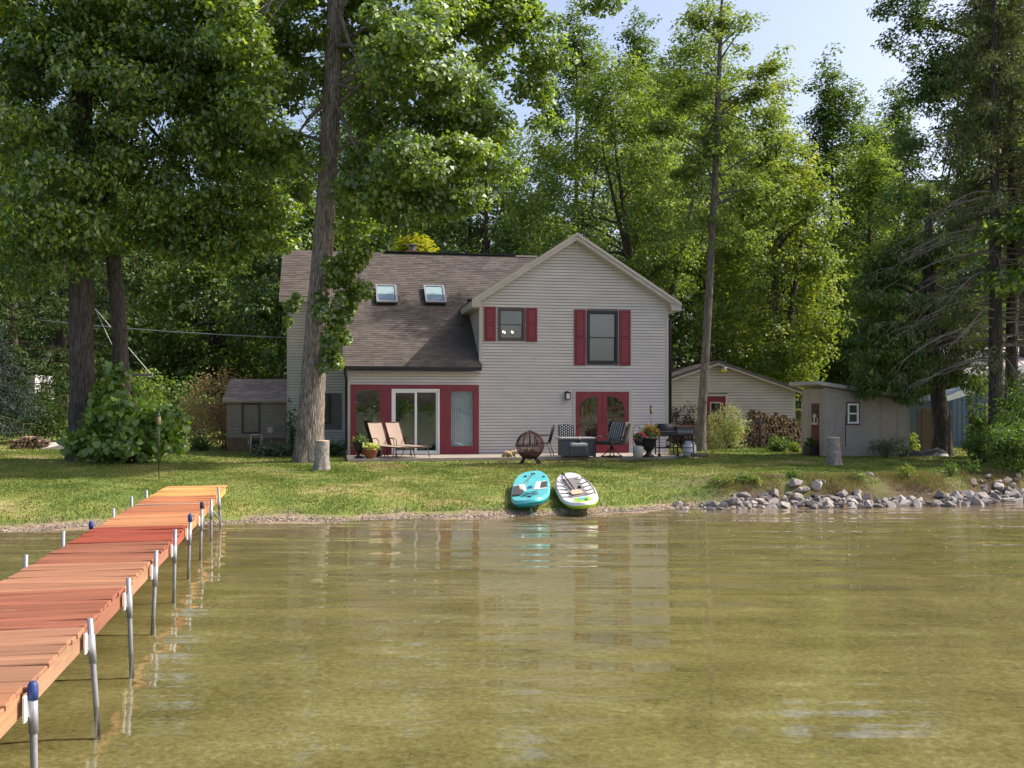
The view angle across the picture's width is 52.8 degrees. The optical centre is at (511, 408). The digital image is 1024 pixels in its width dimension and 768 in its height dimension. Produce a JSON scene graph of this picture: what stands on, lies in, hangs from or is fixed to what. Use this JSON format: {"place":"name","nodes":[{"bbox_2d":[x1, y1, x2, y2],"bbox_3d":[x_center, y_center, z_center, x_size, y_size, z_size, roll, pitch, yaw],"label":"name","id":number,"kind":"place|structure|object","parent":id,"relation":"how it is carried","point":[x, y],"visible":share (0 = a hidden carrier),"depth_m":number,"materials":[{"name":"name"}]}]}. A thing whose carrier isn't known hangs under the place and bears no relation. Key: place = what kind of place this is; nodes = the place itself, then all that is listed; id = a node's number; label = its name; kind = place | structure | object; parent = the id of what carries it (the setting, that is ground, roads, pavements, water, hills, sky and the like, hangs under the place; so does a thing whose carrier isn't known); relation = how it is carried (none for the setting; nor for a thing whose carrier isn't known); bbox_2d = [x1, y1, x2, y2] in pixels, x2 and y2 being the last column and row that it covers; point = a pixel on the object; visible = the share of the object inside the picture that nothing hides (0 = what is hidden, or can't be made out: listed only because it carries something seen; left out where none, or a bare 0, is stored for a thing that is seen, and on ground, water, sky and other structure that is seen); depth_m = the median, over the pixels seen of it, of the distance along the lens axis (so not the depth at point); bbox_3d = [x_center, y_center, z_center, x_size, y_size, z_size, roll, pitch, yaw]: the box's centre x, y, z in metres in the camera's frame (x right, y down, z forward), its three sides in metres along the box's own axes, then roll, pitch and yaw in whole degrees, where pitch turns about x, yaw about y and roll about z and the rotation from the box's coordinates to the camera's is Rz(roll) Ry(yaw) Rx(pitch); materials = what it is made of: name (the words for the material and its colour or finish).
{"place":"outdoors","nodes":[
{"label":"outdoors","id":0,"kind":"place"},
{"bbox_2d":[0,493,695,525],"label":"beach edge grass","id":1,"kind":"structure","parent":0,"point":[304,511],"depth_m":21.19,"materials":[{"name":"green plant"}]},
{"bbox_2d":[0,0,1009,367],"label":"sky","id":2,"kind":"structure","parent":0,"point":[809,25],"materials":[{"name":"blue"}]},
{"bbox_2d":[0,362,1023,767],"bbox_3d":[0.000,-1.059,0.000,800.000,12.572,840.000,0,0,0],"label":"ground","id":3,"kind":"structure","parent":0,"point":[310,660],"depth_m":10.47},
{"bbox_2d":[0,322,47,443],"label":"blue spruce","id":4,"kind":"object","parent":3,"relation":"on","point":[6,405],"visible":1,"depth_m":35.15,"materials":[{"name":"green plant"}]},
{"bbox_2d":[0,245,65,430],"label":"pine tree","id":5,"kind":"object","parent":3,"relation":"on","point":[4,314],"visible":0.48,"depth_m":47.13,"materials":[{"name":"green plant"}]},
{"bbox_2d":[0,341,68,423],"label":"neighbour house","id":6,"kind":"structure","parent":3,"relation":"on","point":[41,379],"depth_m":53.09,"materials":[{"name":"white paint"}]},
{"bbox_2d":[2,386,68,441],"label":"dark bush","id":7,"kind":"object","parent":3,"relation":"on","point":[50,422],"visible":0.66,"depth_m":43.69,"materials":[{"name":"green plant"}]},
{"bbox_2d":[0,135,107,426],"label":"pine tree","id":8,"kind":"object","parent":3,"relation":"on","point":[40,343],"visible":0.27,"depth_m":49.77,"materials":[{"name":"green plant"}]},
{"bbox_2d":[0,106,164,418],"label":"pine tree","id":9,"kind":"object","parent":3,"relation":"on","point":[61,336],"visible":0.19,"depth_m":54.70,"materials":[{"name":"green plant"}]},
{"bbox_2d":[0,0,206,460],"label":"shade tree","id":10,"kind":"object","parent":3,"relation":"on","point":[46,53],"visible":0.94,"depth_m":30.39,"materials":[{"name":"green plant"}]},
{"bbox_2d":[28,138,179,369],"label":"background tree","id":11,"kind":"object","parent":3,"relation":"on","point":[131,269],"visible":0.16,"depth_m":69.22,"materials":[{"name":"green plant"}]},
{"bbox_2d":[0,485,226,767],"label":"dock","id":12,"kind":"object","parent":3,"relation":"on","point":[61,606],"visible":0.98,"depth_m":9.26,"materials":[{"name":"brown wood"}]},
{"bbox_2d":[56,360,193,463],"bbox_3d":[-11.655,0.146,30.911,3.934,3.275,2.764,0,0,0],"label":"vine bush","id":13,"kind":"object","parent":3,"relation":"on","point":[113,427],"visible":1,"depth_m":30.52,"materials":[{"name":"green plant"}]},
{"bbox_2d":[53,171,201,375],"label":"pine tree","id":14,"kind":"object","parent":3,"relation":"on","point":[148,281],"visible":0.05,"depth_m":74.86,"materials":[{"name":"green plant"}]},
{"bbox_2d":[130,367,178,438],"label":"slope bush","id":15,"kind":"object","parent":3,"relation":"on","point":[137,386],"visible":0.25,"depth_m":46.70,"materials":[{"name":"green plant"}]},
{"bbox_2d":[140,215,209,380],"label":"pine tree","id":16,"kind":"object","parent":3,"relation":"on","point":[180,317],"visible":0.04,"depth_m":79.83,"materials":[{"name":"green plant"}]},
{"bbox_2d":[147,372,225,434],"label":"slope bush","id":17,"kind":"object","parent":3,"relation":"on","point":[177,398],"visible":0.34,"depth_m":49.62,"materials":[{"name":"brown plant"}]},
{"bbox_2d":[77,0,304,396],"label":"shade tree","id":18,"kind":"object","parent":3,"relation":"on","point":[201,130],"visible":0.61,"depth_m":31.65,"materials":[{"name":"green plant"}]},
{"bbox_2d":[187,434,213,450],"bbox_3d":[-11.657,1.300,38.624,0.974,0.762,0.840,0,0,0],"label":"shrub","id":19,"kind":"object","parent":3,"relation":"on","point":[200,444],"visible":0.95,"depth_m":38.48,"materials":[{"name":"green plant"}]},
{"bbox_2d":[130,219,276,401],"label":"background tree","id":20,"kind":"object","parent":3,"relation":"on","point":[203,275],"visible":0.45,"depth_m":64.79,"materials":[{"name":"green plant"}]},
{"bbox_2d":[173,364,257,448],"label":"copper shrub","id":21,"kind":"object","parent":3,"relation":"on","point":[220,417],"visible":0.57,"depth_m":41.05,"materials":[{"name":"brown plant"}]},
{"bbox_2d":[222,379,286,450],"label":"garden shed","id":22,"kind":"structure","parent":3,"relation":"on","point":[256,406],"depth_m":38.66,"materials":[{"name":"grey wood"}]},
{"bbox_2d":[244,405,257,431],"bbox_3d":[-9.791,0.350,38.676,0.557,1.020,0.030,0,0,-2],"label":"window","id":23,"kind":"structure","parent":22,"relation":"in","point":[250,411],"depth_m":38.66,"materials":[{"name":"grey glass"}]},
{"bbox_2d":[243,440,294,456],"bbox_3d":[-8.178,1.461,35.014,1.911,0.798,1.404,0,0,-25],"label":"hosta bed","id":24,"kind":"object","parent":3,"relation":"on","point":[280,449],"visible":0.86,"depth_m":34.85,"materials":[{"name":"green plant"}]},
{"bbox_2d":[220,114,347,378],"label":"background tree","id":25,"kind":"object","parent":3,"relation":"on","point":[260,298],"visible":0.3,"depth_m":57.30,"materials":[{"name":"green plant"}]},
{"bbox_2d":[280,398,297,446],"bbox_3d":[-7.634,0.633,36.188,0.881,2.061,0.737,0,0,17],"label":"thin bush","id":26,"kind":"object","parent":3,"relation":"on","point":[291,432],"visible":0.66,"depth_m":36.13,"materials":[{"name":"green plant"}]},
{"bbox_2d":[312,440,330,470],"bbox_3d":[-5.211,1.315,28.102,0.564,0.914,0.571,0,0,0],"label":"tree stump","id":27,"kind":"object","parent":3,"relation":"on","point":[321,460],"visible":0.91,"depth_m":27.93,"materials":[{"name":"grey plant"}]},
{"bbox_2d":[289,39,370,249],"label":"background tree","id":28,"kind":"object","parent":3,"relation":"on","point":[317,101],"visible":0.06,"depth_m":86.29,"materials":[{"name":"green plant"}]},
{"bbox_2d":[329,440,344,455],"bbox_3d":[-6.008,1.345,35.217,1.043,0.641,0.991,0,0,0],"label":"shade plant","id":29,"kind":"object","parent":3,"relation":"on","point":[335,449],"visible":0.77,"depth_m":35.01,"materials":[{"name":"green plant"}]},
{"bbox_2d":[308,71,413,251],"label":"background tree","id":30,"kind":"object","parent":3,"relation":"on","point":[347,154],"visible":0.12,"depth_m":69.43,"materials":[{"name":"green plant"}]},
{"bbox_2d":[0,504,737,531],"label":"gravel","id":31,"kind":"structure","parent":3,"relation":"on","point":[6,529],"depth_m":20.71,"materials":[{"name":"grey gravel"}]},
{"bbox_2d":[511,471,549,514],"bbox_3d":[0.419,1.833,22.741,0.860,0.340,3.000,-9,8,3],"label":"paddle board","id":32,"kind":"object","parent":31,"relation":"on","point":[536,489],"visible":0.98,"depth_m":22.41,"materials":[{"name":"plastic"}]},
{"bbox_2d":[333,102,457,251],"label":"background tree","id":33,"kind":"object","parent":3,"relation":"on","point":[420,224],"visible":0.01,"depth_m":80.73,"materials":[{"name":"green plant"}]},
{"bbox_2d":[193,0,631,462],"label":"tulip tree","id":34,"kind":"object","parent":3,"relation":"on","point":[387,45],"visible":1,"depth_m":29.91,"materials":[{"name":"green plant"}]},
{"bbox_2d":[391,230,440,251],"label":"background tree","id":35,"kind":"object","parent":3,"relation":"on","point":[422,247],"visible":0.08,"depth_m":49.59,"materials":[{"name":"yellow plant"}]},
{"bbox_2d":[419,52,519,253],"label":"background tree","id":36,"kind":"object","parent":3,"relation":"on","point":[468,232],"visible":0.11,"depth_m":82.81,"materials":[{"name":"green plant"}]},
{"bbox_2d":[279,232,684,455],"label":"house","id":37,"kind":"structure","parent":3,"relation":"on","point":[435,361],"depth_m":35.37,"materials":[{"name":"paint"}]},
{"bbox_2d":[32,319,286,337],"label":"cable","id":38,"kind":"object","parent":37,"relation":"attached to","point":[176,331],"visible":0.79,"depth_m":40.91,"materials":[{"name":"metal"}]},
{"bbox_2d":[324,394,330,423],"bbox_3d":[-6.979,0.000,37.495,0.750,1.078,0.090,0,0,-10],"label":"window","id":39,"kind":"structure","parent":37,"relation":"in","point":[327,416],"depth_m":37.51,"materials":[{"name":"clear glass"}]},
{"bbox_2d":[392,389,439,453],"bbox_3d":[-3.211,0.425,34.306,1.590,2.170,0.140,0,0,-10],"label":"sliding door","id":40,"kind":"structure","parent":37,"relation":"in","point":[394,391],"depth_m":34.27,"materials":[{"name":"white paint"}]},
{"bbox_2d":[498,308,524,340],"bbox_3d":[-0.026,-2.853,34.883,0.929,1.111,0.130,0,0,-10],"label":"window","id":41,"kind":"structure","parent":37,"relation":"in","point":[522,338],"depth_m":34.84,"materials":[{"name":"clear glass"}]},
{"bbox_2d":[576,392,601,452],"bbox_3d":[2.638,0.468,35.302,0.939,2.104,0.120,0,0,-10],"label":"french door","id":42,"kind":"structure","parent":37,"relation":"in","point":[580,396],"depth_m":35.34,"materials":[{"name":"red paint"}]},
{"bbox_2d":[587,311,617,363],"bbox_3d":[3.097,-2.450,35.434,1.102,1.825,0.130,0,0,-10],"label":"window","id":43,"kind":"structure","parent":37,"relation":"in","point":[615,313],"depth_m":35.41,"materials":[{"name":"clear glass"}]},
{"bbox_2d":[602,392,628,452],"bbox_3d":[3.566,0.468,35.499,0.939,2.104,0.055,0,0,-10],"label":"french door","id":44,"kind":"structure","parent":37,"relation":"in","point":[623,397],"depth_m":35.49,"materials":[{"name":"red paint"}]},
{"bbox_2d":[405,62,568,254],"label":"background tree","id":45,"kind":"object","parent":3,"relation":"on","point":[504,245],"visible":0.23,"depth_m":63.58,"materials":[{"name":"green plant"}]},
{"bbox_2d":[0,184,1005,408],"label":"understorey","id":46,"kind":"object","parent":3,"relation":"on","point":[682,342],"visible":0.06,"depth_m":63.89,"materials":[{"name":"green plant"}]},
{"bbox_2d":[0,407,1023,524],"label":"lawn grass","id":47,"kind":"structure","parent":3,"relation":"on","point":[17,475],"depth_m":26.87,"materials":[{"name":"green plant"}]},
{"bbox_2d":[515,430,544,463],"bbox_3d":[0.544,1.159,31.100,0.921,1.061,0.921,0,0,0],"label":"fire globe","id":48,"kind":"object","parent":3,"relation":"on","point":[530,455],"visible":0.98,"depth_m":30.88,"materials":[{"name":"metal"}]},
{"bbox_2d":[521,0,630,258],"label":"background tree","id":49,"kind":"object","parent":3,"relation":"on","point":[565,72],"visible":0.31,"depth_m":77.44,"materials":[{"name":"green plant"}]},
{"bbox_2d":[555,473,597,508],"bbox_3d":[1.405,1.818,22.735,0.840,0.222,3.300,-8,8,-2],"label":"paddle board","id":50,"kind":"object","parent":3,"relation":"on","point":[587,497],"visible":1,"depth_m":22.44,"materials":[{"name":"grey plastic"}]},
{"bbox_2d":[496,40,710,300],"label":"background tree","id":51,"kind":"object","parent":3,"relation":"on","point":[651,212],"visible":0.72,"depth_m":56.01,"materials":[{"name":"green plant"}]},
{"bbox_2d":[592,5,683,271],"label":"background tree","id":52,"kind":"object","parent":3,"relation":"on","point":[634,41],"visible":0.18,"depth_m":83.32,"materials":[{"name":"green plant"}]},
{"bbox_2d":[615,44,707,368],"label":"background tree","id":53,"kind":"object","parent":3,"relation":"on","point":[662,62],"visible":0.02,"depth_m":94.56,"materials":[{"name":"green plant"}]},
{"bbox_2d":[672,401,697,449],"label":"barberry","id":54,"kind":"object","parent":3,"relation":"on","point":[682,439],"visible":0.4,"depth_m":40.45,"materials":[{"name":"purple plant"}]},
{"bbox_2d":[608,3,801,363],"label":"background tree","id":55,"kind":"object","parent":3,"relation":"on","point":[689,50],"visible":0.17,"depth_m":65.26,"materials":[{"name":"green plant"}]},
{"bbox_2d":[633,0,799,450],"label":"slim tree","id":56,"kind":"object","parent":3,"relation":"on","point":[716,148],"visible":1,"depth_m":38.66,"materials":[{"name":"green plant"}]},
{"bbox_2d":[673,76,772,360],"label":"background tree","id":57,"kind":"object","parent":3,"relation":"on","point":[717,351],"visible":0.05,"depth_m":73.60,"materials":[{"name":"green plant"}]},
{"bbox_2d":[706,399,751,447],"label":"willow shrub","id":58,"kind":"object","parent":3,"relation":"on","point":[731,430],"visible":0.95,"depth_m":41.31,"materials":[{"name":"green plant"}]},
{"bbox_2d":[678,149,786,359],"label":"background tree","id":59,"kind":"object","parent":3,"relation":"on","point":[697,294],"visible":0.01,"depth_m":89.71,"materials":[{"name":"green plant"}]},
{"bbox_2d":[672,360,802,443],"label":"garage","id":60,"kind":"structure","parent":3,"relation":"on","point":[742,388],"depth_m":45.84,"materials":[{"name":"paint"}]},
{"bbox_2d":[706,396,724,442],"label":"door","id":61,"kind":"structure","parent":60,"relation":"in","point":[712,401],"depth_m":45.84,"materials":[{"name":"red paint"}]},
{"bbox_2d":[684,68,865,410],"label":"background tree","id":62,"kind":"object","parent":3,"relation":"on","point":[762,325],"visible":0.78,"depth_m":52.90,"materials":[{"name":"green plant"}]},
{"bbox_2d":[765,434,792,451],"bbox_3d":[9.811,1.344,38.204,1.114,0.852,1.154,0,0,-28],"label":"shrub","id":63,"kind":"object","parent":3,"relation":"on","point":[777,445],"visible":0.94,"depth_m":38.03,"materials":[{"name":"green plant"}]},
{"bbox_2d":[803,437,817,455],"bbox_3d":[10.231,1.277,35.307,0.617,0.645,0.548,0,0,-9],"label":"plant box","id":64,"kind":"object","parent":3,"relation":"on","point":[810,447],"visible":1,"depth_m":35.13,"materials":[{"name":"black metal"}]},
{"bbox_2d":[825,437,842,465],"bbox_3d":[9.359,1.279,29.999,0.544,0.914,0.552,0,0,0],"label":"tree stump","id":65,"kind":"object","parent":3,"relation":"on","point":[833,452],"visible":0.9,"depth_m":29.84,"materials":[{"name":"grey wood"}]},
{"bbox_2d":[770,43,901,384],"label":"background tree","id":66,"kind":"object","parent":3,"relation":"on","point":[830,120],"visible":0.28,"depth_m":73.14,"materials":[{"name":"green plant"}]},
{"bbox_2d":[789,381,913,455],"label":"board shed","id":67,"kind":"structure","parent":3,"relation":"on","point":[830,405],"depth_m":34.85,"materials":[{"name":"white paint"}]},
{"bbox_2d":[811,404,818,454],"bbox_3d":[10.424,0.710,35.336,0.050,1.740,0.625,0,0,-9],"label":"door","id":68,"kind":"structure","parent":67,"relation":"in","point":[814,407],"depth_m":35.34,"materials":[{"name":"red paint"}]},
{"bbox_2d":[846,402,859,424],"bbox_3d":[11.497,0.160,34.767,0.500,0.780,0.080,0,0,-9],"label":"window","id":69,"kind":"structure","parent":67,"relation":"in","point":[852,408],"depth_m":34.75,"materials":[{"name":"white paint"}]},
{"bbox_2d":[798,117,927,393],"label":"background tree","id":70,"kind":"object","parent":3,"relation":"on","point":[867,204],"visible":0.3,"depth_m":61.42,"materials":[{"name":"green plant"}]},
{"bbox_2d":[818,107,914,317],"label":"background tree","id":71,"kind":"object","parent":3,"relation":"on","point":[867,142],"visible":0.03,"depth_m":77.33,"materials":[{"name":"green plant"}]},
{"bbox_2d":[866,436,905,457],"bbox_3d":[12.151,1.253,33.627,1.337,0.892,1.244,0,0,0],"label":"grey shrub","id":72,"kind":"object","parent":3,"relation":"on","point":[886,446],"visible":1,"depth_m":33.42,"materials":[{"name":"green plant"}]},
{"bbox_2d":[894,436,912,457],"bbox_3d":[12.805,1.302,33.928,0.760,0.782,0.865,0,0,0],"label":"grey shrub","id":73,"kind":"object","parent":3,"relation":"on","point":[906,449],"visible":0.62,"depth_m":33.77,"materials":[{"name":"green plant"}]},
{"bbox_2d":[871,76,942,273],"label":"background tree","id":74,"kind":"object","parent":3,"relation":"on","point":[900,115],"visible":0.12,"depth_m":79.46,"materials":[{"name":"green plant"}]},
{"bbox_2d":[879,215,961,392],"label":"background tree","id":75,"kind":"object","parent":3,"relation":"on","point":[900,235],"visible":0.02,"depth_m":65.70,"materials":[{"name":"green plant"}]},
{"bbox_2d":[837,181,1004,455],"bbox_3d":[13.833,-3.141,35.177,5.917,9.743,4.707,0,0,0],"label":"cedar tree","id":76,"kind":"object","parent":3,"relation":"on","point":[881,344],"visible":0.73,"depth_m":34.68,"materials":[{"name":"green plant"}]},
{"bbox_2d":[916,408,932,450],"bbox_3d":[15.277,0.815,37.563,1.075,1.714,0.099,0,0,-4],"label":"board fence","id":77,"kind":"object","parent":3,"relation":"on","point":[924,427],"visible":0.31,"depth_m":37.50,"materials":[{"name":"brown wood"}]},
{"bbox_2d":[904,448,948,456],"bbox_3d":[14.031,1.468,35.010,1.500,0.300,0.660,0,0,0],"label":"tarp heap","id":78,"kind":"object","parent":3,"relation":"on","point":[933,452],"visible":0.68,"depth_m":34.75,"materials":[{"name":"grey plastic"}]},
{"bbox_2d":[849,0,1023,441],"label":"spruce tree","id":79,"kind":"object","parent":3,"relation":"on","point":[995,355],"visible":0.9,"depth_m":32.85,"materials":[{"name":"green plant"}]},
{"bbox_2d":[863,0,1023,357],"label":"oak tree","id":80,"kind":"object","parent":3,"relation":"on","point":[919,23],"visible":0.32,"depth_m":44.14,"materials":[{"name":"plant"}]},
{"bbox_2d":[918,165,1005,389],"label":"background tree","id":81,"kind":"object","parent":3,"relation":"on","point":[944,284],"visible":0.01,"depth_m":61.25,"materials":[{"name":"green plant"}]},
{"bbox_2d":[909,347,1023,447],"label":"blue building","id":82,"kind":"structure","parent":3,"relation":"on","point":[956,404],"depth_m":42.48,"materials":[{"name":"metal"}]},
{"bbox_2d":[948,400,987,455],"bbox_3d":[15.914,0.639,35.019,2.305,2.152,0.152,0,0,-6],"label":"wire fence","id":83,"kind":"object","parent":3,"relation":"on","point":[952,436],"visible":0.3,"depth_m":34.91,"materials":[{"name":"grey metal"}]},
{"bbox_2d":[917,0,1023,426],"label":"spruce tree","id":84,"kind":"object","parent":3,"relation":"on","point":[1011,328],"visible":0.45,"depth_m":33.44,"materials":[{"name":"green plant"}]},
{"bbox_2d":[935,79,1007,290],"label":"background tree","id":85,"kind":"object","parent":3,"relation":"on","point":[974,163],"visible":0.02,"depth_m":77.68,"materials":[{"name":"green plant"}]},
{"bbox_2d":[961,385,987,456],"bbox_3d":[15.493,0.446,34.198,1.039,2.453,1.047,0,0,-13],"label":"sapling","id":86,"kind":"object","parent":3,"relation":"on","point":[977,423],"visible":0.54,"depth_m":34.09,"materials":[{"name":"green plant"}]},
{"bbox_2d":[958,425,1001,463],"bbox_3d":[13.974,1.173,30.572,1.493,1.372,1.571,0,0,0],"label":"bank bush","id":87,"kind":"object","parent":3,"relation":"on","point":[973,447],"visible":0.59,"depth_m":30.37,"materials":[{"name":"green plant"}]},
{"bbox_2d":[971,137,1023,297],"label":"shade tree","id":88,"kind":"object","parent":3,"relation":"on","point":[1016,285],"visible":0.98,"depth_m":31.28,"materials":[{"name":"green plant"}]},
{"bbox_2d":[980,417,1023,476],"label":"bank bush","id":89,"kind":"object","parent":3,"relation":"on","point":[1010,453],"visible":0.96,"depth_m":26.33,"materials":[{"name":"green plant"}]},
{"bbox_2d":[987,382,1023,467],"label":"bank bush","id":90,"kind":"object","parent":3,"relation":"on","point":[1010,419],"visible":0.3,"depth_m":28.56,"materials":[{"name":"green plant"}]},
{"bbox_2d":[988,364,1023,433],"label":"sapling","id":91,"kind":"object","parent":3,"relation":"on","point":[1012,394],"visible":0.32,"depth_m":31.61,"materials":[{"name":"green plant"}]},
{"bbox_2d":[346,453,697,461],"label":"patio","id":92,"kind":"structure","parent":0,"point":[477,457],"depth_m":32.75,"materials":[{"name":"concrete"}]},
{"bbox_2d":[350,434,368,457],"bbox_3d":[-4.738,1.140,31.891,0.511,0.761,0.545,0,0,36],"label":"urn","id":93,"kind":"object","parent":92,"relation":"on","point":[356,442],"visible":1,"depth_m":31.79,"materials":[{"name":"black metal"}]},
{"bbox_2d":[361,442,380,457],"bbox_3d":[-4.313,1.276,31.651,0.580,0.488,0.502,0,0,0],"label":"bowl planter","id":94,"kind":"object","parent":92,"relation":"on","point":[370,450],"visible":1,"depth_m":31.53,"materials":[{"name":"ceramic"}]},
{"bbox_2d":[367,422,414,458],"bbox_3d":[-3.797,0.972,32.162,1.568,1.114,0.648,0,0,42],"label":"chaise longue","id":95,"kind":"object","parent":92,"relation":"on","point":[377,432],"visible":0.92,"depth_m":32.52,"materials":[{"name":"beige fabric"}]},
{"bbox_2d":[384,422,431,457],"bbox_3d":[-3.299,0.972,32.612,1.568,1.114,0.648,0,0,42],"label":"chaise longue","id":96,"kind":"object","parent":92,"relation":"on","point":[394,431],"visible":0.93,"depth_m":32.97,"materials":[{"name":"beige fabric"}]},
{"bbox_2d":[558,424,575,436],"bbox_3d":[1.785,1.011,33.660,0.576,1.027,0.645,0,0,0],"label":"patio chair","id":97,"kind":"object","parent":92,"relation":"on","point":[565,430],"visible":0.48,"depth_m":33.83,"materials":[{"name":"white fabric"}]},
{"bbox_2d":[555,437,596,456],"bbox_3d":[2.023,1.210,32.700,1.160,0.620,0.840,0,0,-8],"label":"fire table","id":98,"kind":"object","parent":92,"relation":"on","point":[563,445],"visible":0.82,"depth_m":32.34,"materials":[{"name":"grey plastic"}]},
{"bbox_2d":[595,422,628,457],"bbox_3d":[3.119,0.967,32.200,0.872,1.108,0.704,0,0,-42],"label":"swivel chair","id":99,"kind":"object","parent":92,"relation":"on","point":[615,436],"visible":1,"depth_m":32.17,"materials":[{"name":"black metal"}]},
{"bbox_2d":[639,423,659,456],"bbox_3d":[4.340,0.985,32.502,0.678,1.069,0.628,0,0,0],"label":"urn","id":100,"kind":"object","parent":92,"relation":"on","point":[648,445],"visible":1,"depth_m":32.36,"materials":[{"name":"black metal"}]},
{"bbox_2d":[645,424,698,456],"bbox_3d":[5.131,0.995,32.977,1.800,1.048,0.489,0,0,-8],"label":"gas grill","id":101,"kind":"object","parent":92,"relation":"on","point":[673,430],"visible":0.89,"depth_m":32.79,"materials":[{"name":"black metal"}]},
{"bbox_2d":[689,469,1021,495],"bbox_3d":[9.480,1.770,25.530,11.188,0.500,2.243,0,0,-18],"label":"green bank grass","id":102,"kind":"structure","parent":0,"point":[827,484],"depth_m":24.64,"materials":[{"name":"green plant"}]},
{"bbox_2d":[705,465,1023,496],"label":"dry bank grass","id":103,"kind":"structure","parent":0,"point":[855,482],"depth_m":24.64,"materials":[{"name":"green plant"}]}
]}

